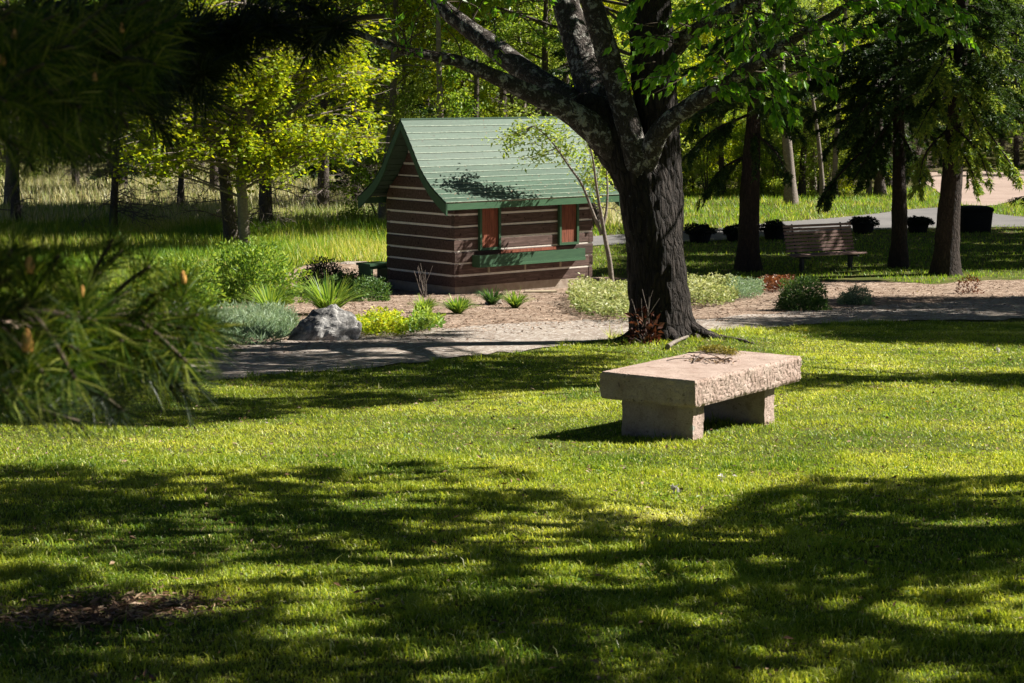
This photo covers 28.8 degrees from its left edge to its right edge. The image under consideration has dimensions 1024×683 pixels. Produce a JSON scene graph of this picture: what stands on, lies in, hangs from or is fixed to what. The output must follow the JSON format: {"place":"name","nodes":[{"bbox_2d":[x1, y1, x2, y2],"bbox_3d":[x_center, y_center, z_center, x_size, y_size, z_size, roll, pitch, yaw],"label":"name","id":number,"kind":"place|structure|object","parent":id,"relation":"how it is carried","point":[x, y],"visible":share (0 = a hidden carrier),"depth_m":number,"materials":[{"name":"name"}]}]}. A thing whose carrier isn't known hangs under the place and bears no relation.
{"place":"outdoors","nodes":[
{"label":"outdoors","id":0,"kind":"place"},
{"bbox_2d":[0,0,1023,682],"bbox_3d":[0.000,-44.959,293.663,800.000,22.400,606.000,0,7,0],"label":"ground","id":1,"kind":"structure","parent":0,"point":[50,606],"depth_m":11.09,"materials":[{"name":"green plant"}]},
{"bbox_2d":[0,0,11,206],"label":"forest tree","id":2,"kind":"object","parent":1,"relation":"on","point":[6,187],"visible":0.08,"depth_m":65.19,"materials":[{"name":"brown plant"}]},
{"bbox_2d":[0,0,52,221],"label":"conifer tree","id":3,"kind":"object","parent":1,"relation":"on","point":[15,206],"visible":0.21,"depth_m":59.01,"materials":[{"name":"green plant"}]},
{"bbox_2d":[80,3,161,187],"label":"forest conifer","id":4,"kind":"object","parent":1,"relation":"on","point":[125,179],"visible":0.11,"depth_m":76.76,"materials":[{"name":"green plant"}]},
{"bbox_2d":[70,6,177,228],"bbox_3d":[-11.015,-6.084,55.253,3.251,7.424,3.921,7,10,42],"label":"conifer tree","id":5,"kind":"object","parent":1,"relation":"on","point":[115,191],"visible":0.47,"depth_m":55.55,"materials":[{"name":"green plant"}]},
{"bbox_2d":[0,576,298,635],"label":"bark chips","id":6,"kind":"object","parent":1,"relation":"on","point":[94,607],"visible":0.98,"depth_m":7.87,"materials":[{"name":"brown wood"}]},
{"bbox_2d":[129,104,213,204],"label":"conifer tree","id":7,"kind":"object","parent":1,"relation":"on","point":[187,182],"visible":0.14,"depth_m":67.38,"materials":[{"name":"green plant"}]},
{"bbox_2d":[139,105,231,204],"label":"forest tree","id":8,"kind":"object","parent":1,"relation":"on","point":[180,188],"visible":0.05,"depth_m":66.11,"materials":[{"name":"green plant"}]},
{"bbox_2d":[0,0,384,460],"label":"pine tree","id":9,"kind":"object","parent":1,"relation":"on","point":[67,66],"visible":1,"depth_m":3.62,"materials":[{"name":"green plant"}]},
{"bbox_2d":[170,0,298,245],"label":"conifer tree","id":10,"kind":"object","parent":1,"relation":"on","point":[229,220],"visible":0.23,"depth_m":50.42,"materials":[{"name":"green plant"}]},
{"bbox_2d":[104,0,401,247],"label":"maple tree","id":11,"kind":"object","parent":1,"relation":"on","point":[253,151],"visible":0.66,"depth_m":48.69,"materials":[{"name":"green plant"}]},
{"bbox_2d":[236,0,328,229],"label":"conifer tree","id":12,"kind":"object","parent":1,"relation":"on","point":[266,202],"visible":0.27,"depth_m":56.23,"materials":[{"name":"green plant"}]},
{"bbox_2d":[0,162,622,226],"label":"reeds","id":13,"kind":"object","parent":1,"relation":"on","point":[93,192],"visible":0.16,"depth_m":67.90,"materials":[{"name":"green plant"}]},
{"bbox_2d":[257,0,378,210],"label":"conifer tree","id":14,"kind":"object","parent":1,"relation":"on","point":[322,197],"visible":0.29,"depth_m":63.39,"materials":[{"name":"green plant"}]},
{"bbox_2d":[288,53,349,182],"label":"forest conifer","id":15,"kind":"object","parent":1,"relation":"on","point":[312,166],"visible":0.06,"depth_m":77.27,"materials":[{"name":"green plant"}]},
{"bbox_2d":[300,0,385,200],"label":"forest conifer","id":16,"kind":"object","parent":1,"relation":"on","point":[374,171],"visible":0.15,"depth_m":67.31,"materials":[{"name":"green plant"}]},
{"bbox_2d":[303,112,395,222],"bbox_3d":[-4.078,-5.075,59.469,3.709,3.522,3.128,-6,10,-41],"label":"forest tree","id":17,"kind":"object","parent":1,"relation":"on","point":[360,181],"visible":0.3,"depth_m":59.32,"materials":[{"name":"green plant"}]},
{"bbox_2d":[319,2,409,197],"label":"conifer tree","id":18,"kind":"object","parent":1,"relation":"on","point":[368,56],"visible":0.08,"depth_m":68.07,"materials":[{"name":"green plant"}]},
{"bbox_2d":[325,0,445,222],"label":"maple tree","id":19,"kind":"object","parent":1,"relation":"on","point":[393,57],"visible":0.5,"depth_m":57.63,"materials":[{"name":"green plant"}]},
{"bbox_2d":[370,76,437,206],"bbox_3d":[-2.689,-5.400,57.609,3.139,4.556,2.704,3,8,23],"label":"forest tree","id":20,"kind":"object","parent":1,"relation":"on","point":[415,89],"visible":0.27,"depth_m":56.99,"materials":[{"name":"green plant"}]},
{"bbox_2d":[184,0,629,82],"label":"shade tree","id":21,"kind":"object","parent":1,"relation":"on","point":[608,13],"visible":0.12,"depth_m":57.34,"materials":[{"name":"green plant"}]},
{"bbox_2d":[370,8,448,125],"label":"forest tree","id":22,"kind":"object","parent":1,"relation":"on","point":[381,57],"visible":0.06,"depth_m":77.92,"materials":[{"name":"green plant"}]},
{"bbox_2d":[375,0,444,112],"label":"forest tree","id":23,"kind":"object","parent":1,"relation":"on","point":[429,37],"visible":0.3,"depth_m":58.98,"materials":[{"name":"green plant"}]},
{"bbox_2d":[404,0,443,117],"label":"forest tree","id":24,"kind":"object","parent":1,"relation":"on","point":[438,49],"visible":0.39,"depth_m":53.86,"materials":[{"name":"brown plant"}]},
{"bbox_2d":[397,12,451,117],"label":"forest conifer","id":25,"kind":"object","parent":1,"relation":"on","point":[423,111],"visible":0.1,"depth_m":68.59,"materials":[{"name":"green plant"}]},
{"bbox_2d":[389,5,497,117],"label":"forest tree","id":26,"kind":"object","parent":1,"relation":"on","point":[434,104],"visible":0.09,"depth_m":70.20,"materials":[{"name":"green plant"}]},
{"bbox_2d":[389,0,516,117],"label":"forest tree","id":27,"kind":"object","parent":1,"relation":"on","point":[461,82],"visible":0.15,"depth_m":58.94,"materials":[{"name":"green plant"}]},
{"bbox_2d":[386,0,538,152],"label":"forest tree","id":28,"kind":"object","parent":1,"relation":"on","point":[463,103],"visible":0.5,"depth_m":53.91,"materials":[{"name":"green plant"}]},
{"bbox_2d":[358,116,619,293],"bbox_3d":[-0.432,-2.506,39.872,4.473,3.945,2.842,-6,10,-40],"label":"log cabin","id":29,"kind":"object","parent":1,"relation":"on","point":[457,241],"visible":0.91,"depth_m":38.90,"materials":[{"name":"green paint"}]},
{"bbox_2d":[478,208,500,250],"bbox_3d":[-0.432,-2.207,38.434,0.522,0.881,0.072,-6,10,-40],"label":"window","id":30,"kind":"structure","parent":29,"relation":"in","point":[489,219],"depth_m":38.43,"materials":[{"name":"green paint"}]},
{"bbox_2d":[557,204,578,244],"bbox_3d":[1.125,-2.374,39.730,0.512,0.881,0.072,-6,10,-40],"label":"window","id":31,"kind":"structure","parent":29,"relation":"in","point":[568,214],"depth_m":39.73,"materials":[{"name":"green paint"}]},
{"bbox_2d":[459,3,554,116],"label":"forest conifer","id":32,"kind":"object","parent":1,"relation":"on","point":[502,97],"visible":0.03,"depth_m":70.05,"materials":[{"name":"green plant"}]},
{"bbox_2d":[465,0,554,116],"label":"forest tree","id":33,"kind":"object","parent":1,"relation":"on","point":[487,110],"visible":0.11,"depth_m":65.69,"materials":[{"name":"green plant"}]},
{"bbox_2d":[0,183,1023,297],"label":"meadow grass","id":34,"kind":"structure","parent":1,"relation":"on","point":[320,237],"depth_m":52.67,"materials":[{"name":"green plant"}]},
{"bbox_2d":[0,262,1023,353],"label":"mulch bed","id":35,"kind":"object","parent":1,"relation":"on","point":[924,288],"visible":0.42,"depth_m":35.90,"materials":[{"name":"brown soil"}]},
{"bbox_2d":[136,248,230,311],"bbox_3d":[-5.433,-0.985,32.758,1.701,1.113,1.224,0,7,0],"label":"shrub","id":36,"kind":"object","parent":35,"relation":"on","point":[189,262],"visible":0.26,"depth_m":32.64,"materials":[{"name":"green plant"}]},
{"bbox_2d":[198,298,303,346],"bbox_3d":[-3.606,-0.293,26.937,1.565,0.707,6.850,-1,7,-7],"label":"lavender clump","id":37,"kind":"object","parent":35,"relation":"on","point":[276,321],"visible":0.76,"depth_m":26.23,"materials":[{"name":"green plant"}]},
{"bbox_2d":[195,234,319,304],"bbox_3d":[-4.502,-1.239,35.325,2.298,1.341,1.791,0,7,0],"label":"shrub","id":38,"kind":"object","parent":35,"relation":"on","point":[243,268],"visible":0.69,"depth_m":35.03,"materials":[{"name":"green plant"}]},
{"bbox_2d":[232,281,304,308],"bbox_3d":[-3.767,-0.681,31.090,1.282,0.576,1.248,0,7,0],"label":"daylily","id":39,"kind":"object","parent":35,"relation":"on","point":[266,295],"visible":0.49,"depth_m":30.98,"materials":[{"name":"green plant"}]},
{"bbox_2d":[298,256,344,280],"bbox_3d":[-3.933,-1.527,41.833,1.144,0.620,0.694,0,7,0],"label":"dark shrub","id":40,"kind":"object","parent":35,"relation":"on","point":[321,265],"visible":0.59,"depth_m":41.77,"materials":[{"name":"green plant"}]},
{"bbox_2d":[287,304,361,340],"bbox_3d":[-2.393,-0.174,25.171,1.000,0.607,0.759,0,7,0],"label":"boulder","id":41,"kind":"object","parent":35,"relation":"on","point":[333,322],"visible":0.77,"depth_m":24.95,"materials":[{"name":"grey stone"}]},
{"bbox_2d":[288,270,376,308],"bbox_3d":[-2.893,-0.771,31.464,1.590,0.706,1.575,0,7,0],"label":"daylily","id":42,"kind":"object","parent":35,"relation":"on","point":[327,297],"visible":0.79,"depth_m":31.35,"materials":[{"name":"green plant"}]},
{"bbox_2d":[302,274,394,301],"bbox_3d":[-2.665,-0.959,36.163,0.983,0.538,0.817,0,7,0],"label":"ground cover","id":43,"kind":"object","parent":35,"relation":"on","point":[367,285],"visible":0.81,"depth_m":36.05,"materials":[{"name":"green plant"}]},
{"bbox_2d":[334,267,365,286],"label":"ground cover","id":44,"kind":"object","parent":35,"relation":"on","point":[341,274],"visible":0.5,"depth_m":39.38,"materials":[{"name":"green plant"}]},
{"bbox_2d":[356,261,387,281],"bbox_3d":[-2.872,-1.444,41.784,0.620,0.425,0.500,-6,10,-40],"label":"wooden bench","id":45,"kind":"object","parent":35,"relation":"on","point":[365,268],"visible":0.66,"depth_m":41.63,"materials":[{"name":"green paint"}]},
{"bbox_2d":[355,306,411,334],"bbox_3d":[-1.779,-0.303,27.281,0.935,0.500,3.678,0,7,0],"label":"sedum patch","id":46,"kind":"object","parent":35,"relation":"on","point":[386,321],"visible":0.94,"depth_m":26.09,"materials":[{"name":"yellow plant"}]},
{"bbox_2d":[405,304,446,332],"bbox_3d":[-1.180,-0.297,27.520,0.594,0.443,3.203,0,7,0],"label":"sedum patch","id":47,"kind":"object","parent":35,"relation":"on","point":[420,319],"visible":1,"depth_m":26.70,"materials":[{"name":"green plant"}]},
{"bbox_2d":[436,296,479,313],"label":"rosette plant","id":48,"kind":"object","parent":35,"relation":"on","point":[460,305],"visible":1,"depth_m":31.64,"materials":[{"name":"green plant"}]},
{"bbox_2d":[470,285,511,304],"bbox_3d":[-0.346,-0.810,34.812,0.812,0.350,0.838,0,7,0],"label":"rosette plant","id":49,"kind":"object","parent":35,"relation":"on","point":[490,299],"visible":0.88,"depth_m":34.73,"materials":[{"name":"green plant"}]},
{"bbox_2d":[495,288,534,307],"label":"rosette plant","id":50,"kind":"object","parent":35,"relation":"on","point":[513,301],"visible":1,"depth_m":33.58,"materials":[{"name":"green plant"}]},
{"bbox_2d":[10,277,1023,356],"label":"mulch chips","id":51,"kind":"object","parent":35,"relation":"on","point":[560,308],"visible":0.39,"depth_m":32.53,"materials":[{"name":"brown wood"}]},
{"bbox_2d":[481,107,615,281],"bbox_3d":[0.745,-2.844,38.557,2.666,3.370,1.431,0,7,0],"label":"sapling","id":52,"kind":"object","parent":35,"relation":"on","point":[520,129],"visible":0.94,"depth_m":38.34,"materials":[{"name":"green plant"}]},
{"bbox_2d":[565,273,628,320],"bbox_3d":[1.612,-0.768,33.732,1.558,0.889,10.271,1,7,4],"label":"variegated plant","id":53,"kind":"object","parent":35,"relation":"on","point":[606,298],"visible":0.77,"depth_m":32.08,"materials":[{"name":"green plant"}]},
{"bbox_2d":[687,271,740,304],"bbox_3d":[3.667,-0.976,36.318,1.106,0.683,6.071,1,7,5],"label":"variegated plant","id":54,"kind":"object","parent":35,"relation":"on","point":[711,289],"visible":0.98,"depth_m":34.66,"materials":[{"name":"green plant"}]},
{"bbox_2d":[725,272,765,298],"bbox_3d":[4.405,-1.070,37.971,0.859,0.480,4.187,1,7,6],"label":"grey mound plant","id":55,"kind":"object","parent":35,"relation":"on","point":[747,288],"visible":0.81,"depth_m":37.40,"materials":[{"name":"green plant"}]},
{"bbox_2d":[756,274,796,292],"bbox_3d":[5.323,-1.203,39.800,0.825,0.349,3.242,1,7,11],"label":"rust plant","id":56,"kind":"object","parent":35,"relation":"on","point":[773,280],"visible":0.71,"depth_m":39.19,"materials":[{"name":"brown plant"}]},
{"bbox_2d":[772,272,831,310],"bbox_3d":[4.773,-0.810,32.848,1.022,0.702,1.025,0,7,0],"label":"round shrub","id":57,"kind":"object","parent":35,"relation":"on","point":[789,301],"visible":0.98,"depth_m":32.69,"materials":[{"name":"green plant"}]},
{"bbox_2d":[837,283,874,304],"bbox_3d":[6.016,-0.810,34.874,0.651,0.436,0.716,0,7,0],"label":"round shrub","id":58,"kind":"object","parent":35,"relation":"on","point":[852,297],"visible":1,"depth_m":34.77,"materials":[{"name":"green plant"}]},
{"bbox_2d":[954,274,984,293],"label":"rust plant","id":59,"kind":"object","parent":35,"relation":"on","point":[966,286],"visible":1,"depth_m":38.34,"materials":[{"name":"brown plant"}]},
{"bbox_2d":[0,0,1023,157],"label":"distant wood","id":60,"kind":"object","parent":1,"relation":"on","point":[768,10],"visible":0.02,"depth_m":104.82,"materials":[{"name":"green plant"}]},
{"bbox_2d":[0,331,1023,682],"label":"fallen litter","id":61,"kind":"object","parent":1,"relation":"on","point":[574,463],"visible":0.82,"depth_m":11.86,"materials":[{"name":"plant"}]},
{"bbox_2d":[1,396,1023,682],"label":"clover","id":62,"kind":"object","parent":1,"relation":"on","point":[543,672],"visible":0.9,"depth_m":11.37,"materials":[{"name":"green plant"}]},
{"bbox_2d":[478,0,628,116],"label":"forest tree","id":63,"kind":"object","parent":1,"relation":"on","point":[544,30],"visible":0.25,"depth_m":58.30,"materials":[{"name":"green plant"}]},
{"bbox_2d":[507,2,629,115],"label":"forest tree","id":64,"kind":"object","parent":1,"relation":"on","point":[566,80],"visible":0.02,"depth_m":66.32,"materials":[{"name":"green plant"}]},
{"bbox_2d":[541,1,620,219],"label":"forest conifer","id":65,"kind":"object","parent":1,"relation":"on","point":[563,70],"visible":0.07,"depth_m":55.34,"materials":[{"name":"green plant"}]},
{"bbox_2d":[532,13,696,226],"bbox_3d":[2.679,-7.260,57.564,4.753,8.254,4.395,5,9,34],"label":"forest tree","id":66,"kind":"object","parent":1,"relation":"on","point":[551,47],"visible":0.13,"depth_m":57.63,"materials":[{"name":"green plant"}]},
{"bbox_2d":[570,0,694,176],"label":"forest tree","id":67,"kind":"object","parent":1,"relation":"on","point":[616,7],"visible":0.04,"depth_m":61.60,"materials":[{"name":"green plant"}]},
{"bbox_2d":[620,289,664,344],"bbox_3d":[1.549,-0.272,23.873,0.516,0.704,0.314,2,8,18],"label":"rust sapling","id":68,"kind":"object","parent":1,"relation":"on","point":[652,332],"visible":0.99,"depth_m":23.86,"materials":[{"name":"brown plant"}]},
{"bbox_2d":[312,0,989,348],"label":"broadleaf tree","id":69,"kind":"object","parent":1,"relation":"on","point":[634,142],"visible":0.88,"depth_m":23.81,"materials":[{"name":"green plant"}]},
{"bbox_2d":[600,349,801,439],"bbox_3d":[1.425,0.467,14.856,0.811,0.610,1.608,5,9,35],"label":"stone bench","id":70,"kind":"object","parent":1,"relation":"on","point":[678,397],"visible":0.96,"depth_m":14.39,"materials":[{"name":"beige stone"}]},
{"bbox_2d":[666,352,739,363],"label":"twig litter","id":71,"kind":"object","parent":70,"relation":"on","point":[726,359],"visible":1,"depth_m":14.94,"materials":[{"name":"brown wood"}]},
{"bbox_2d":[692,344,745,355],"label":"moss clump","id":72,"kind":"object","parent":70,"relation":"on","point":[716,349],"visible":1,"depth_m":15.38,"materials":[{"name":"plant"}]},
{"bbox_2d":[683,222,719,242],"bbox_3d":[4.952,-2.853,52.209,1.006,0.562,0.964,0,7,0],"label":"planter","id":73,"kind":"object","parent":1,"relation":"on","point":[698,233],"visible":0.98,"depth_m":52.01,"materials":[{"name":"black"}]},
{"bbox_2d":[678,98,732,191],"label":"forest tree","id":74,"kind":"object","parent":1,"relation":"on","point":[693,186],"visible":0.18,"depth_m":76.19,"materials":[{"name":"green plant"}]},
{"bbox_2d":[680,91,739,193],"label":"forest tree","id":75,"kind":"object","parent":1,"relation":"on","point":[701,165],"visible":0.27,"depth_m":74.84,"materials":[{"name":"green plant"}]},
{"bbox_2d":[673,0,764,179],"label":"forest tree","id":76,"kind":"object","parent":1,"relation":"on","point":[692,52],"visible":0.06,"depth_m":77.70,"materials":[{"name":"green plant"}]},
{"bbox_2d":[677,1,762,193],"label":"forest tree","id":77,"kind":"object","parent":1,"relation":"on","point":[705,41],"visible":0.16,"depth_m":75.23,"materials":[{"name":"green plant"}]},
{"bbox_2d":[722,223,737,241],"bbox_3d":[5.931,-2.894,52.760,0.764,0.502,0.819,0,7,0],"label":"planter","id":78,"kind":"object","parent":1,"relation":"on","point":[730,232],"visible":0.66,"depth_m":52.59,"materials":[{"name":"black"}]},
{"bbox_2d":[710,123,776,193],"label":"forest tree","id":79,"kind":"object","parent":1,"relation":"on","point":[736,136],"visible":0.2,"depth_m":74.92,"materials":[{"name":"green plant"}]},
{"bbox_2d":[676,0,837,271],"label":"spruce tree","id":80,"kind":"object","parent":1,"relation":"on","point":[747,258],"visible":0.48,"depth_m":43.70,"materials":[{"name":"green plant"}]},
{"bbox_2d":[728,91,795,194],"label":"forest tree","id":81,"kind":"object","parent":1,"relation":"on","point":[763,171],"visible":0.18,"depth_m":74.52,"materials":[{"name":"green plant"}]},
{"bbox_2d":[731,112,813,193],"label":"forest tree","id":82,"kind":"object","parent":1,"relation":"on","point":[798,124],"visible":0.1,"depth_m":74.99,"materials":[{"name":"green plant"}]},
{"bbox_2d":[759,219,790,239],"bbox_3d":[7.038,-3.012,53.320,0.927,0.594,0.999,0,7,0],"label":"planter","id":83,"kind":"object","parent":1,"relation":"on","point":[772,229],"visible":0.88,"depth_m":53.09,"materials":[{"name":"black plant"}]},
{"bbox_2d":[734,117,818,195],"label":"forest tree","id":84,"kind":"object","parent":1,"relation":"on","point":[773,179],"visible":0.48,"depth_m":73.63,"materials":[{"name":"green plant"}]},
{"bbox_2d":[738,0,849,204],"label":"forest tree","id":85,"kind":"object","parent":1,"relation":"on","point":[791,193],"visible":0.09,"depth_m":68.52,"materials":[{"name":"grey plant"}]},
{"bbox_2d":[763,4,855,194],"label":"forest tree","id":86,"kind":"object","parent":1,"relation":"on","point":[801,186],"visible":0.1,"depth_m":74.45,"materials":[{"name":"green plant"}]},
{"bbox_2d":[783,0,851,196],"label":"forest tree","id":87,"kind":"object","parent":1,"relation":"on","point":[821,174],"visible":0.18,"depth_m":72.35,"materials":[{"name":"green plant"}]},
{"bbox_2d":[799,0,842,192],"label":"forest tree","id":88,"kind":"object","parent":1,"relation":"on","point":[813,185],"visible":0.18,"depth_m":76.25,"materials":[{"name":"green plant"}]},
{"bbox_2d":[792,73,853,192],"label":"forest tree","id":89,"kind":"object","parent":1,"relation":"on","point":[810,163],"visible":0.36,"depth_m":74.41,"materials":[{"name":"green plant"}]},
{"bbox_2d":[783,222,866,272],"bbox_3d":[6.950,-2.060,44.267,1.897,1.117,0.684,-4,8,-30],"label":"park bench","id":90,"kind":"object","parent":1,"relation":"on","point":[803,256],"visible":0.98,"depth_m":44.35,"materials":[{"name":"wood"}]},
{"bbox_2d":[808,0,871,196],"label":"forest tree","id":91,"kind":"object","parent":1,"relation":"on","point":[835,155],"visible":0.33,"depth_m":73.11,"materials":[{"name":"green plant"}]},
{"bbox_2d":[826,103,892,192],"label":"forest tree","id":92,"kind":"object","parent":1,"relation":"on","point":[844,186],"visible":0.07,"depth_m":76.11,"materials":[{"name":"green plant"}]},
{"bbox_2d":[847,215,879,233],"bbox_3d":[9.750,-3.253,55.399,1.000,0.542,0.939,0,7,0],"label":"planter","id":93,"kind":"object","parent":1,"relation":"on","point":[867,224],"visible":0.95,"depth_m":55.20,"materials":[{"name":"black plant"}]},
{"bbox_2d":[823,0,928,195],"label":"forest conifer","id":94,"kind":"object","parent":1,"relation":"on","point":[879,186],"visible":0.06,"depth_m":74.26,"materials":[{"name":"green plant"}]},
{"bbox_2d":[792,0,1009,267],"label":"spruce tree","id":95,"kind":"object","parent":1,"relation":"on","point":[862,107],"visible":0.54,"depth_m":44.32,"materials":[{"name":"green plant"}]},
{"bbox_2d":[907,215,934,232],"bbox_3d":[11.429,-3.303,55.864,0.958,0.521,0.936,0,7,0],"label":"planter","id":96,"kind":"object","parent":1,"relation":"on","point":[918,224],"visible":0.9,"depth_m":55.61,"materials":[{"name":"black plastic"}]},
{"bbox_2d":[875,0,1023,275],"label":"spruce tree","id":97,"kind":"object","parent":1,"relation":"on","point":[959,91],"visible":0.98,"depth_m":42.24,"materials":[{"name":"green plant"}]},
{"bbox_2d":[937,2,1003,164],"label":"forest conifer","id":98,"kind":"object","parent":1,"relation":"on","point":[985,149],"visible":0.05,"depth_m":97.93,"materials":[{"name":"green plant"}]},
{"bbox_2d":[960,205,993,232],"bbox_3d":[12.971,-3.402,55.997,1.001,0.844,0.800,-2,8,-12],"label":"storage bin","id":99,"kind":"object","parent":1,"relation":"on","point":[975,218],"visible":0.7,"depth_m":55.64,"materials":[{"name":"black plastic"}]},
{"bbox_2d":[972,0,1023,164],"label":"forest tree","id":100,"kind":"object","parent":1,"relation":"on","point":[1001,142],"visible":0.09,"depth_m":97.95,"materials":[{"name":"green plant"}]},
{"bbox_2d":[983,5,1023,207],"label":"spruce tree","id":101,"kind":"object","parent":1,"relation":"on","point":[1021,39],"visible":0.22,"depth_m":44.09,"materials":[{"name":"green plant"}]},
{"bbox_2d":[998,3,1023,165],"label":"forest conifer","id":102,"kind":"object","parent":1,"relation":"on","point":[1016,157],"visible":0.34,"depth_m":98.02,"materials":[{"name":"green plant"}]},
{"bbox_2d":[5,296,1023,393],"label":"gravel path","id":103,"kind":"structure","parent":0,"point":[356,353],"depth_m":24.98,"materials":[{"name":"grey gravel"}]},
{"bbox_2d":[592,207,1023,244],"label":"path","id":104,"kind":"structure","parent":0,"point":[884,219],"depth_m":59.61,"materials":[{"name":"concrete"}]},
{"bbox_2d":[926,170,1023,205],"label":"driveway","id":105,"kind":"structure","parent":0,"point":[1003,187],"depth_m":77.62,"materials":[{"name":"beige concrete"}]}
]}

